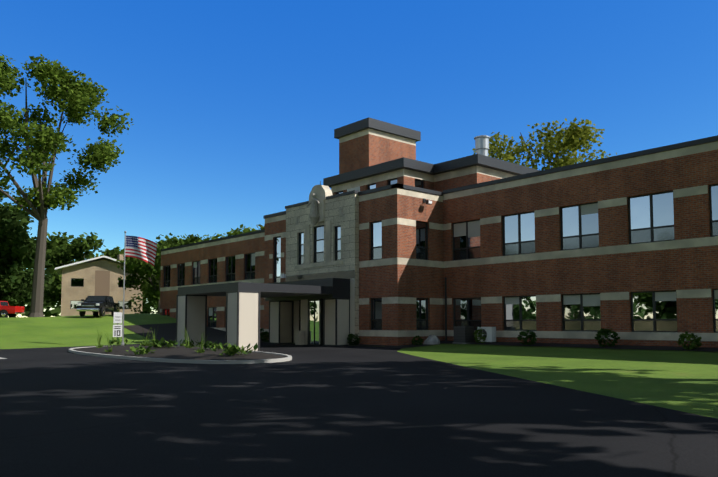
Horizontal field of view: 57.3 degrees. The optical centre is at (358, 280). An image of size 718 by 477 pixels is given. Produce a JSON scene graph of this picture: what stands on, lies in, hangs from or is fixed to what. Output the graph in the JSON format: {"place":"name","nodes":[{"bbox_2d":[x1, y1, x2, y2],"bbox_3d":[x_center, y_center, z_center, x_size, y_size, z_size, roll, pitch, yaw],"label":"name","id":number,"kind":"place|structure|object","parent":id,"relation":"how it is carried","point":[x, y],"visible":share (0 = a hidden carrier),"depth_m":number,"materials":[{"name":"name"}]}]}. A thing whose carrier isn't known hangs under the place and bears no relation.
{"place":"outdoors","nodes":[
{"label":"outdoors","id":0,"kind":"place"},
{"bbox_2d":[0,264,32,317],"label":"tree","id":1,"kind":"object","parent":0,"point":[20,294],"depth_m":91.06,"materials":[{"name":"green plant"}]},
{"bbox_2d":[98,254,158,305],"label":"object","id":2,"kind":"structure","parent":0,"point":[153,279],"depth_m":110.07,"materials":[{"name":"green plant"}]},
{"bbox_2d":[0,314,717,418],"bbox_3d":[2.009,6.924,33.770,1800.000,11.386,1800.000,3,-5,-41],"label":"ground","id":3,"kind":"structure","parent":0,"point":[683,381],"depth_m":22.98,"materials":[{"name":"green plant"}]},
{"bbox_2d":[0,301,24,317],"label":"red pickup","id":4,"kind":"object","parent":3,"relation":"on","point":[6,310],"visible":1,"depth_m":72.80,"materials":[{"name":"red metal"}]},
{"bbox_2d":[0,196,35,287],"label":"tree","id":5,"kind":"object","parent":3,"relation":"on","point":[18,244],"depth_m":74.31,"materials":[{"name":"green plant"}]},
{"bbox_2d":[17,297,51,316],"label":"understory","id":6,"kind":"object","parent":3,"relation":"on","point":[44,301],"depth_m":111.35,"materials":[{"name":"green plant"}]},
{"bbox_2d":[13,227,56,294],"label":"tree","id":7,"kind":"object","parent":3,"relation":"on","point":[48,278],"visible":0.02,"depth_m":109.42,"materials":[{"name":"green plant"}]},
{"bbox_2d":[0,53,133,316],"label":"oak","id":8,"kind":"object","parent":3,"relation":"on","point":[81,95],"depth_m":64.99,"materials":[{"name":"green plant"}]},
{"bbox_2d":[43,232,123,306],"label":"tree","id":9,"kind":"object","parent":3,"relation":"on","point":[60,250],"depth_m":122.20,"materials":[{"name":"green plant"}]},
{"bbox_2d":[19,296,157,316],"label":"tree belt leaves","id":10,"kind":"object","parent":3,"relation":"on","point":[56,311],"depth_m":167.47,"materials":[{"name":"green plant"}]},
{"bbox_2d":[77,296,119,315],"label":"pickup truck","id":11,"kind":"object","parent":3,"relation":"on","point":[101,305],"visible":0.96,"depth_m":60.52,"materials":[{"name":"black metal"}]},
{"bbox_2d":[55,254,145,315],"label":"neighbour house","id":12,"kind":"structure","parent":3,"relation":"on","point":[96,276],"depth_m":95.28,"materials":[{"name":"beige concrete"}]},
{"bbox_2d":[116,242,167,313],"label":"tree","id":13,"kind":"object","parent":3,"relation":"on","point":[134,266],"depth_m":82.92,"materials":[{"name":"green plant"}]},
{"bbox_2d":[128,292,157,313],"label":"understory","id":14,"kind":"object","parent":3,"relation":"on","point":[136,304],"depth_m":89.13,"materials":[{"name":"green plant"}]},
{"bbox_2d":[155,233,202,247],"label":"tree","id":15,"kind":"object","parent":3,"relation":"on","point":[173,242],"visible":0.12,"depth_m":123.72,"materials":[{"name":"green plant"}]},
{"bbox_2d":[194,224,254,242],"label":"trees","id":16,"kind":"object","parent":3,"relation":"on","point":[237,231],"depth_m":85.40,"materials":[{"name":"green plant"}]},
{"bbox_2d":[246,224,264,230],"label":"tree","id":17,"kind":"object","parent":3,"relation":"on","point":[262,227],"depth_m":118.09,"materials":[{"name":"green plant"}]},
{"bbox_2d":[176,278,349,350],"bbox_3d":[-5.339,1.908,36.630,7.180,3.986,6.620,3,-5,-41],"label":"entrance canopy","id":18,"kind":"object","parent":3,"relation":"on","point":[324,311],"visible":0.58,"depth_m":36.21,"materials":[{"name":"grey"}]},
{"bbox_2d":[347,333,359,344],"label":"bush","id":19,"kind":"object","parent":3,"relation":"on","point":[351,336],"depth_m":35.85,"materials":[{"name":"green plant"}]},
{"bbox_2d":[0,342,717,476],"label":"asphalt lot","id":20,"kind":"structure","parent":3,"relation":"on","point":[334,411],"depth_m":10.38,"materials":[{"name":"black asphalt"}]},
{"bbox_2d":[121,231,125,344],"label":"flagpole","id":21,"kind":"object","parent":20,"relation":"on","point":[122,342],"visible":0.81,"depth_m":42.07,"materials":[{"name":"grey metal"}]},
{"bbox_2d":[125,236,156,265],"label":"us flag","id":22,"kind":"object","parent":21,"relation":"attached to","point":[143,249],"visible":1,"depth_m":42.23,"materials":[{"name":"multicoloured fabric"}]},
{"bbox_2d":[69,345,291,363],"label":"planting island","id":23,"kind":"structure","parent":20,"relation":"on","point":[178,354],"depth_m":26.74,"materials":[{"name":"grey concrete"}]},
{"bbox_2d":[95,330,102,347],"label":"island plant","id":24,"kind":"object","parent":23,"relation":"on","point":[99,341],"visible":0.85,"depth_m":33.61,"materials":[{"name":"green plant"}]},
{"bbox_2d":[104,331,116,351],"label":"island plant","id":25,"kind":"object","parent":23,"relation":"on","point":[109,350],"visible":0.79,"depth_m":30.31,"materials":[{"name":"green plant"}]},
{"bbox_2d":[113,312,121,345],"bbox_3d":[-13.173,2.833,35.860,0.480,2.250,0.086,1,-4,-21],"label":"speed limit sign","id":26,"kind":"object","parent":23,"relation":"on","point":[117,330],"visible":0.96,"depth_m":35.85,"materials":[{"name":"grey metal"}]},
{"bbox_2d":[107,337,133,345],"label":"island plant","id":27,"kind":"object","parent":23,"relation":"on","point":[113,340],"visible":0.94,"depth_m":34.25,"materials":[{"name":"green plant"}]},
{"bbox_2d":[125,345,154,354],"bbox_3d":[-9.251,2.946,27.767,1.262,0.448,1.272,0,-4,-4],"label":"island plant","id":28,"kind":"object","parent":23,"relation":"on","point":[142,350],"visible":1,"depth_m":27.54,"materials":[{"name":"green plant"}]},
{"bbox_2d":[140,331,149,345],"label":"island plant","id":29,"kind":"object","parent":23,"relation":"on","point":[141,344],"visible":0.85,"depth_m":31.94,"materials":[{"name":"green plant"}]},
{"bbox_2d":[151,328,159,346],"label":"island plant","id":30,"kind":"object","parent":23,"relation":"on","point":[154,339],"visible":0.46,"depth_m":30.66,"materials":[{"name":"green plant"}]},
{"bbox_2d":[145,337,166,347],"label":"island plant","id":31,"kind":"object","parent":23,"relation":"on","point":[162,339],"visible":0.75,"depth_m":29.92,"materials":[{"name":"green plant"}]},
{"bbox_2d":[153,338,186,347],"bbox_3d":[-8.714,2.804,29.821,1.523,0.539,1.028,-1,-4,8],"label":"island plant","id":32,"kind":"object","parent":23,"relation":"on","point":[170,344],"visible":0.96,"depth_m":29.81,"materials":[{"name":"green plant"}]},
{"bbox_2d":[179,339,200,346],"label":"island plant","id":33,"kind":"object","parent":23,"relation":"on","point":[190,343],"visible":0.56,"depth_m":33.94,"materials":[{"name":"green plant"}]},
{"bbox_2d":[185,332,195,347],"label":"island plant","id":34,"kind":"object","parent":23,"relation":"on","point":[188,346],"visible":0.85,"depth_m":29.49,"materials":[{"name":"green plant"}]},
{"bbox_2d":[195,333,209,352],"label":"island plant","id":35,"kind":"object","parent":23,"relation":"on","point":[201,350],"visible":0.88,"depth_m":26.98,"materials":[{"name":"green plant"}]},
{"bbox_2d":[195,340,228,349],"bbox_3d":[-6.288,2.780,28.467,1.216,0.482,1.368,3,-5,-41],"label":"island plant","id":36,"kind":"object","parent":23,"relation":"on","point":[211,345],"visible":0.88,"depth_m":28.32,"materials":[{"name":"green plant"}]},
{"bbox_2d":[211,343,240,355],"bbox_3d":[-5.239,2.711,25.893,1.216,0.532,1.097,3,-5,-41],"label":"island plant","id":37,"kind":"object","parent":23,"relation":"on","point":[230,351],"visible":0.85,"depth_m":25.76,"materials":[{"name":"green plant"}]},
{"bbox_2d":[214,343,257,353],"bbox_3d":[-4.626,2.735,26.230,1.828,0.481,1.513,3,-5,-41],"label":"island plant","id":38,"kind":"object","parent":23,"relation":"on","point":[255,347],"visible":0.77,"depth_m":26.22,"materials":[{"name":"green plant"}]},
{"bbox_2d":[411,335,423,344],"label":"bush","id":39,"kind":"object","parent":3,"relation":"on","point":[419,340],"depth_m":33.72,"materials":[{"name":"green plant"}]},
{"bbox_2d":[124,323,717,351],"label":"mulch beds","id":40,"kind":"object","parent":3,"relation":"on","point":[166,331],"visible":0.52,"depth_m":34.36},
{"bbox_2d":[260,331,268,341],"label":"bush","id":41,"kind":"object","parent":40,"relation":"on","point":[265,333],"depth_m":42.13,"materials":[{"name":"green plant"}]},
{"bbox_2d":[453,326,473,343],"bbox_3d":[5.454,2.826,34.166,0.850,0.930,0.850,3,-5,-41],"label":"ac condenser","id":42,"kind":"object","parent":40,"relation":"on","point":[463,334],"visible":0.96,"depth_m":33.89,"materials":[{"name":"grey metal"}]},
{"bbox_2d":[477,327,495,342],"bbox_3d":[6.480,2.782,33.372,0.378,0.850,0.900,3,-5,-41],"label":"air conditioning unit","id":43,"kind":"object","parent":40,"relation":"on","point":[490,333],"visible":0.67,"depth_m":33.11,"materials":[{"name":"grey metal"}]},
{"bbox_2d":[423,335,439,344],"bbox_3d":[3.825,3.105,34.338,0.799,0.574,0.820,2,-4,-24],"label":"boulder","id":44,"kind":"object","parent":3,"relation":"on","point":[431,339],"visible":0.92,"depth_m":34.10,"materials":[{"name":"grey stone"}]},
{"bbox_2d":[160,135,717,347],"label":"school building","id":45,"kind":"structure","parent":3,"relation":"on","point":[624,247],"depth_m":33.17,"materials":[{"name":"brick"}]},
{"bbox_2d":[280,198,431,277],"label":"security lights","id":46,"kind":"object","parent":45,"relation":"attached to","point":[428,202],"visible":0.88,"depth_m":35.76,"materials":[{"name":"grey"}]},
{"bbox_2d":[323,117,540,194],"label":"penthouse","id":47,"kind":"object","parent":45,"relation":"on","point":[374,153],"visible":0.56,"depth_m":41.84,"materials":[{"name":"brick"}]},
{"bbox_2d":[474,135,489,155],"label":"roof vent","id":48,"kind":"object","parent":47,"relation":"on","point":[481,144],"visible":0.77,"depth_m":40.44,"materials":[{"name":"grey metal"}]},
{"bbox_2d":[445,277,446,340],"bbox_3d":[4.791,1.581,36.271,0.102,3.500,0.102,1,-4,-19],"label":"pole","id":49,"kind":"object","parent":45,"relation":"attached to","point":[445,308],"visible":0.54,"depth_m":36.23,"materials":[{"name":"grey"}]},
{"bbox_2d":[473,326,485,342],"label":"bush","id":50,"kind":"object","parent":3,"relation":"on","point":[479,335],"depth_m":33.24,"materials":[{"name":"green plant"}]},
{"bbox_2d":[516,330,536,344],"bbox_3d":[7.972,2.732,31.134,0.970,0.804,0.964,3,-5,-41],"label":"bush","id":51,"kind":"object","parent":3,"relation":"on","point":[532,337],"depth_m":30.99,"materials":[{"name":"green plant"}]},
{"bbox_2d":[472,117,616,170],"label":"tree","id":52,"kind":"object","parent":3,"relation":"on","point":[577,137],"depth_m":58.25,"materials":[{"name":"green plant"}]},
{"bbox_2d":[594,328,619,346],"bbox_3d":[10.730,2.458,28.386,1.042,0.959,1.067,3,-5,-41],"label":"bush","id":53,"kind":"object","parent":3,"relation":"on","point":[601,332],"depth_m":28.25,"materials":[{"name":"green plant"}]},
{"bbox_2d":[677,331,701,349],"bbox_3d":[12.882,2.379,25.622,0.938,0.789,0.907,3,-5,-41],"label":"bush","id":54,"kind":"object","parent":3,"relation":"on","point":[683,336],"depth_m":25.48,"materials":[{"name":"green plant"}]},
{"bbox_2d":[0,0,717,316],"label":"sky","id":55,"kind":"structure","parent":0,"point":[235,107],"materials":[{"name":"blue"}]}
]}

